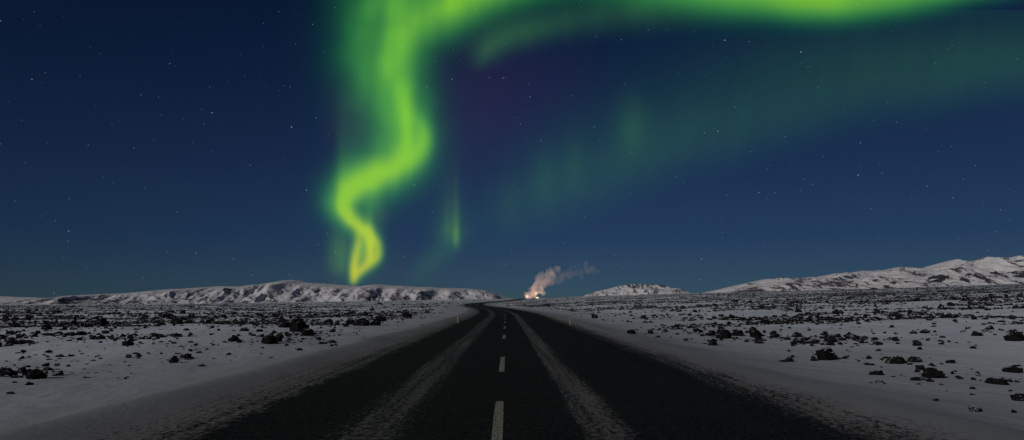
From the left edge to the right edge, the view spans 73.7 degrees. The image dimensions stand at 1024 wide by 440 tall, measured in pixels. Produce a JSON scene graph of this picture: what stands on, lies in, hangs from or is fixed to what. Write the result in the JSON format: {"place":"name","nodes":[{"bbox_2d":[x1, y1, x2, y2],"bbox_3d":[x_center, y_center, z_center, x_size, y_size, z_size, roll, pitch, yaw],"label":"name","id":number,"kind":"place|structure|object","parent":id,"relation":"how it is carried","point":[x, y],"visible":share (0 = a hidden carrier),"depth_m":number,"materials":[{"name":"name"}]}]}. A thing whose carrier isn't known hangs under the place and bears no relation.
{"place":"outdoors","nodes":[
{"label":"outdoors","id":0,"kind":"place"},
{"bbox_2d":[0,296,41,302],"bbox_3d":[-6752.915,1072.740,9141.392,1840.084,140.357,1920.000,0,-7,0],"label":"mountain","id":1,"kind":"structure","parent":0,"point":[4,299],"depth_m":9128.93,"materials":[{"name":"white snow"}]},
{"bbox_2d":[0,280,510,303],"bbox_3d":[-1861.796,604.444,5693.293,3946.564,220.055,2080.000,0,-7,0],"label":"mountain","id":2,"kind":"structure","parent":0,"point":[290,291],"depth_m":5213.69,"materials":[{"name":"white snow"}]},
{"bbox_2d":[168,298,843,439],"bbox_3d":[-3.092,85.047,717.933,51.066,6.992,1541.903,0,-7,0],"label":"road","id":3,"kind":"structure","parent":0,"point":[489,373],"depth_m":12.47,"materials":[{"name":"black asphalt"}]},
{"bbox_2d":[0,284,1023,439],"bbox_3d":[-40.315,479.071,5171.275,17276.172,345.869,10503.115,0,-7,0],"label":"ground","id":4,"kind":"structure","parent":0,"point":[152,396],"depth_m":21.24,"materials":[{"name":"white snow"}]},
{"bbox_2d":[0,368,17,376],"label":"lava rock","id":5,"kind":"object","parent":4,"relation":"on","point":[6,371],"visible":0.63,"depth_m":19.01,"materials":[{"name":"black stone"}]},
{"bbox_2d":[5,339,18,344],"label":"lava rock","id":6,"kind":"object","parent":4,"relation":"on","point":[13,341],"visible":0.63,"depth_m":34.15,"materials":[{"name":"black stone"}]},
{"bbox_2d":[9,322,17,326],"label":"lava rock","id":7,"kind":"object","parent":4,"relation":"on","point":[12,324],"visible":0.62,"depth_m":58.48,"materials":[{"name":"black stone"}]},
{"bbox_2d":[17,366,26,371],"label":"lava rock","id":8,"kind":"object","parent":4,"relation":"on","point":[23,369],"visible":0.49,"depth_m":20.43,"materials":[{"name":"black stone"}]},
{"bbox_2d":[25,368,47,378],"bbox_3d":[-12.905,4.305,18.524,0.510,0.555,0.402,1,-7,-12],"label":"lava rock","id":9,"kind":"object","parent":4,"relation":"on","point":[35,373],"visible":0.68,"depth_m":18.45,"materials":[{"name":"black stone"}]},
{"bbox_2d":[41,324,51,329],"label":"lava rock","id":10,"kind":"object","parent":4,"relation":"on","point":[46,326],"visible":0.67,"depth_m":52.84,"materials":[{"name":"black stone"}]},
{"bbox_2d":[43,367,52,370],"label":"lava rock","id":11,"kind":"object","parent":4,"relation":"on","point":[47,369],"visible":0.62,"depth_m":21.01,"materials":[{"name":"black stone"}]},
{"bbox_2d":[52,370,63,375],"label":"lava rock","id":12,"kind":"object","parent":4,"relation":"on","point":[58,373],"visible":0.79,"depth_m":19.46,"materials":[{"name":"black stone"}]},
{"bbox_2d":[70,319,77,324],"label":"lava rock","id":13,"kind":"object","parent":4,"relation":"on","point":[74,321],"visible":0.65,"depth_m":64.54,"materials":[{"name":"black stone"}]},
{"bbox_2d":[74,331,86,334],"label":"lava rock","id":14,"kind":"object","parent":4,"relation":"on","point":[80,333],"visible":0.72,"depth_m":42.45,"materials":[{"name":"black stone"}]},
{"bbox_2d":[94,318,108,325],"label":"lava rock","id":15,"kind":"object","parent":4,"relation":"on","point":[102,321],"visible":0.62,"depth_m":62.04,"materials":[{"name":"black stone"}]},
{"bbox_2d":[122,340,133,345],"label":"lava rock","id":16,"kind":"object","parent":4,"relation":"on","point":[127,343],"visible":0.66,"depth_m":32.18,"materials":[{"name":"black stone"}]},
{"bbox_2d":[159,312,173,317],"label":"lava rock","id":17,"kind":"object","parent":4,"relation":"on","point":[164,315],"visible":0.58,"depth_m":93.72,"materials":[{"name":"black stone"}]},
{"bbox_2d":[168,357,178,362],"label":"lava rock","id":18,"kind":"object","parent":4,"relation":"on","point":[174,360],"visible":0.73,"depth_m":24.25,"materials":[{"name":"black stone"}]},
{"bbox_2d":[172,318,182,323],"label":"lava rock","id":19,"kind":"object","parent":4,"relation":"on","point":[177,321],"visible":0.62,"depth_m":63.63,"materials":[{"name":"black stone"}]},
{"bbox_2d":[183,353,191,358],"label":"lava rock","id":20,"kind":"object","parent":4,"relation":"on","point":[186,355],"visible":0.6,"depth_m":25.99,"materials":[{"name":"black stone"}]},
{"bbox_2d":[205,317,214,322],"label":"lava rock","id":21,"kind":"object","parent":4,"relation":"on","point":[209,320],"visible":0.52,"depth_m":72.25,"materials":[{"name":"black stone"}]},
{"bbox_2d":[227,335,238,341],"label":"lava rock","id":22,"kind":"object","parent":4,"relation":"on","point":[234,338],"visible":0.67,"depth_m":35.08,"materials":[{"name":"black stone"}]},
{"bbox_2d":[261,332,277,343],"bbox_3d":[-11.949,6.043,33.790,0.791,0.970,0.866,4,-8,-29],"label":"lava rock","id":23,"kind":"object","parent":4,"relation":"on","point":[270,338],"visible":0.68,"depth_m":33.57,"materials":[{"name":"black stone"}]},
{"bbox_2d":[276,336,281,341],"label":"lava rock","id":24,"kind":"object","parent":4,"relation":"on","point":[279,339],"visible":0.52,"depth_m":35.18,"materials":[{"name":"black stone"}]},
{"bbox_2d":[278,318,290,327],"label":"lava rock","id":25,"kind":"object","parent":4,"relation":"on","point":[284,323],"visible":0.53,"depth_m":56.33,"materials":[{"name":"black stone"}]},
{"bbox_2d":[289,317,308,331],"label":"lava rock","id":26,"kind":"object","parent":4,"relation":"on","point":[297,324],"visible":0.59,"depth_m":50.53,"materials":[{"name":"black stone"}]},
{"bbox_2d":[301,328,314,335],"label":"lava rock","id":27,"kind":"object","parent":4,"relation":"on","point":[306,331],"visible":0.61,"depth_m":41.51,"materials":[{"name":"black stone"}]},
{"bbox_2d":[346,318,354,324],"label":"lava rock","id":28,"kind":"object","parent":4,"relation":"on","point":[349,321],"visible":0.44,"depth_m":65.23,"materials":[{"name":"black stone"}]},
{"bbox_2d":[353,318,369,325],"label":"lava rock","id":29,"kind":"object","parent":4,"relation":"on","point":[362,322],"visible":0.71,"depth_m":60.07,"materials":[{"name":"black stone"}]},
{"bbox_2d":[370,319,380,325],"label":"lava rock","id":30,"kind":"object","parent":4,"relation":"on","point":[374,322],"visible":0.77,"depth_m":60.55,"materials":[{"name":"black stone"}]},
{"bbox_2d":[376,315,385,320],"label":"lava rock","id":31,"kind":"object","parent":4,"relation":"on","point":[380,317],"visible":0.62,"depth_m":77.42,"materials":[{"name":"black stone"}]},
{"bbox_2d":[402,312,412,316],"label":"lava rock","id":32,"kind":"object","parent":4,"relation":"on","point":[404,314],"visible":0.59,"depth_m":92.43,"materials":[{"name":"black stone"}]},
{"bbox_2d":[0,284,1023,402],"bbox_3d":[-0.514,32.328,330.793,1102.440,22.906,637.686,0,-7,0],"label":"lava rubble","id":33,"kind":"object","parent":4,"relation":"on","point":[262,320],"visible":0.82,"depth_m":93.00,"materials":[{"name":"black stone"}]},
{"bbox_2d":[627,329,635,333],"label":"lava rock","id":34,"kind":"object","parent":4,"relation":"on","point":[631,331],"visible":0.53,"depth_m":39.10,"materials":[{"name":"black stone"}]},
{"bbox_2d":[693,328,702,332],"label":"lava rock","id":35,"kind":"object","parent":4,"relation":"on","point":[695,330],"visible":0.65,"depth_m":41.95,"materials":[{"name":"black stone"}]},
{"bbox_2d":[706,330,715,335],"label":"lava rock","id":36,"kind":"object","parent":4,"relation":"on","point":[711,333],"visible":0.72,"depth_m":38.25,"materials":[{"name":"black stone"}]},
{"bbox_2d":[708,338,716,345],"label":"lava rock","id":37,"kind":"object","parent":4,"relation":"on","point":[712,342],"visible":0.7,"depth_m":29.74,"materials":[{"name":"black stone"}]},
{"bbox_2d":[715,329,731,338],"bbox_3d":[11.154,6.130,35.863,0.838,0.768,0.782,-7,-10,44],"label":"lava rock","id":38,"kind":"object","parent":4,"relation":"on","point":[724,334],"visible":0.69,"depth_m":35.62,"materials":[{"name":"black stone"}]},
{"bbox_2d":[732,329,743,335],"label":"lava rock","id":39,"kind":"object","parent":4,"relation":"on","point":[736,332],"visible":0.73,"depth_m":37.45,"materials":[{"name":"black stone"}]},
{"bbox_2d":[749,326,761,336],"bbox_3d":[12.852,6.003,36.058,0.626,0.746,0.880,-3,-8,25],"label":"lava rock","id":40,"kind":"object","parent":4,"relation":"on","point":[753,331],"visible":0.68,"depth_m":35.95,"materials":[{"name":"black stone"}]},
{"bbox_2d":[755,335,763,340],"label":"lava rock","id":41,"kind":"object","parent":4,"relation":"on","point":[759,338],"visible":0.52,"depth_m":32.34,"materials":[{"name":"black stone"}]},
{"bbox_2d":[760,319,770,323],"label":"lava rock","id":42,"kind":"object","parent":4,"relation":"on","point":[765,321],"visible":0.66,"depth_m":49.31,"materials":[{"name":"black stone"}]},
{"bbox_2d":[784,357,793,361],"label":"lava rock","id":43,"kind":"object","parent":4,"relation":"on","point":[789,359],"visible":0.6,"depth_m":22.20,"materials":[{"name":"black stone"}]},
{"bbox_2d":[796,337,808,342],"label":"lava rock","id":44,"kind":"object","parent":4,"relation":"on","point":[801,340],"visible":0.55,"depth_m":30.13,"materials":[{"name":"black stone"}]},
{"bbox_2d":[815,347,837,359],"bbox_3d":[10.570,4.655,22.864,0.731,0.774,0.699,-2,-7,14],"label":"lava rock","id":45,"kind":"object","parent":4,"relation":"on","point":[826,353],"visible":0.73,"depth_m":22.69,"materials":[{"name":"black stone"}]},
{"bbox_2d":[824,334,834,337],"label":"lava rock","id":46,"kind":"object","parent":4,"relation":"on","point":[828,336],"visible":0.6,"depth_m":32.15,"materials":[{"name":"black stone"}]},
{"bbox_2d":[845,334,859,338],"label":"lava rock","id":47,"kind":"object","parent":4,"relation":"on","point":[850,336],"visible":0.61,"depth_m":31.30,"materials":[{"name":"black stone"}]},
{"bbox_2d":[868,370,883,374],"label":"lava rock","id":48,"kind":"object","parent":4,"relation":"on","point":[876,372],"visible":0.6,"depth_m":18.07,"materials":[{"name":"black stone"}]},
{"bbox_2d":[869,380,885,383],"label":"lava rock","id":49,"kind":"object","parent":4,"relation":"on","point":[878,382],"visible":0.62,"depth_m":16.25,"materials":[{"name":"grey stone"}]},
{"bbox_2d":[884,355,906,363],"bbox_3d":[11.890,4.423,21.177,0.555,0.448,0.572,3,-7,-22],"label":"lava rock","id":50,"kind":"object","parent":4,"relation":"on","point":[897,359],"visible":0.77,"depth_m":21.06,"materials":[{"name":"black stone"}]},
{"bbox_2d":[907,356,922,361],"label":"lava rock","id":51,"kind":"object","parent":4,"relation":"on","point":[912,358],"visible":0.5,"depth_m":21.28,"materials":[{"name":"black stone"}]},
{"bbox_2d":[909,377,921,380],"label":"lava rock","id":52,"kind":"object","parent":4,"relation":"on","point":[915,378],"visible":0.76,"depth_m":16.91,"materials":[{"name":"black stone"}]},
{"bbox_2d":[912,340,921,345],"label":"lava rock","id":53,"kind":"object","parent":4,"relation":"on","point":[917,343],"visible":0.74,"depth_m":27.18,"materials":[{"name":"black stone"}]},
{"bbox_2d":[915,365,924,369],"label":"lava rock","id":54,"kind":"object","parent":4,"relation":"on","point":[918,367],"visible":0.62,"depth_m":19.20,"materials":[{"name":"black stone"}]},
{"bbox_2d":[919,329,929,332],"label":"lava rock","id":55,"kind":"object","parent":4,"relation":"on","point":[924,331],"visible":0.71,"depth_m":33.95,"materials":[{"name":"black stone"}]},
{"bbox_2d":[921,367,944,377],"bbox_3d":[10.801,4.020,17.531,0.528,0.476,0.616,-2,-7,16],"label":"lava rock","id":56,"kind":"object","parent":4,"relation":"on","point":[929,372],"visible":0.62,"depth_m":17.36,"materials":[{"name":"black stone"}]},
{"bbox_2d":[968,405,981,411],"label":"lava rock","id":57,"kind":"object","parent":4,"relation":"on","point":[973,408],"visible":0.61,"depth_m":11.67,"materials":[{"name":"grey stone"}]},
{"bbox_2d":[971,331,983,335],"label":"lava rock","id":58,"kind":"object","parent":4,"relation":"on","point":[975,333],"visible":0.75,"depth_m":31.23,"materials":[{"name":"black stone"}]},
{"bbox_2d":[985,325,994,329],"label":"lava rock","id":59,"kind":"object","parent":4,"relation":"on","point":[990,327],"visible":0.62,"depth_m":35.89,"materials":[{"name":"black stone"}]},
{"bbox_2d":[984,377,1009,384],"bbox_3d":[11.519,3.850,16.114,0.514,0.292,0.567,1,-7,-10],"label":"lava rock","id":60,"kind":"object","parent":4,"relation":"on","point":[998,380],"visible":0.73,"depth_m":16.02,"materials":[{"name":"black stone"}]},
{"bbox_2d":[1002,365,1023,372],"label":"lava rock","id":61,"kind":"object","parent":4,"relation":"on","point":[1012,369],"visible":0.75,"depth_m":18.27,"materials":[{"name":"black stone"}]},
{"bbox_2d":[1003,330,1023,340],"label":"lava rock","id":62,"kind":"object","parent":4,"relation":"on","point":[1014,335],"visible":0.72,"depth_m":28.00,"materials":[{"name":"black stone"}]},
{"bbox_2d":[1010,393,1023,400],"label":"lava rock","id":63,"kind":"object","parent":4,"relation":"on","point":[1016,396],"visible":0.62,"depth_m":13.51,"materials":[{"name":"black stone"}]},
{"bbox_2d":[0,0,1023,298],"label":"sky","id":64,"kind":"structure","parent":0,"point":[573,148],"materials":[{"name":"blue"}]},
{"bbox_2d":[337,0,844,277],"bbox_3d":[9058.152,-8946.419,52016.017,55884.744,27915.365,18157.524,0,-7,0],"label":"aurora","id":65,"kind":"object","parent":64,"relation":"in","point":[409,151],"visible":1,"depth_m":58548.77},
{"bbox_2d":[585,284,689,295],"bbox_3d":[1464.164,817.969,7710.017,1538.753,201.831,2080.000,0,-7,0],"label":"mountain","id":66,"kind":"structure","parent":0,"point":[635,289],"depth_m":7493.69,"materials":[{"name":"white snow"}]},
{"bbox_2d":[728,276,916,291],"bbox_3d":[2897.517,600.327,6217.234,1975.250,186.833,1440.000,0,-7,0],"label":"mountain","id":67,"kind":"structure","parent":0,"point":[803,285],"depth_m":6083.65,"materials":[{"name":"white snow"}]},
{"bbox_2d":[704,255,1023,292],"bbox_3d":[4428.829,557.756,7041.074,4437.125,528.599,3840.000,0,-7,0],"label":"mountain","id":68,"kind":"structure","parent":0,"point":[988,264],"depth_m":6954.42,"materials":[{"name":"white snow"}]},
{"bbox_2d":[868,269,1023,288],"bbox_3d":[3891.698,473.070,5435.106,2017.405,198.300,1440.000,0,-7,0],"label":"mountain","id":69,"kind":"structure","parent":0,"point":[987,278],"depth_m":5303.76,"materials":[{"name":"white snow"}]}
]}

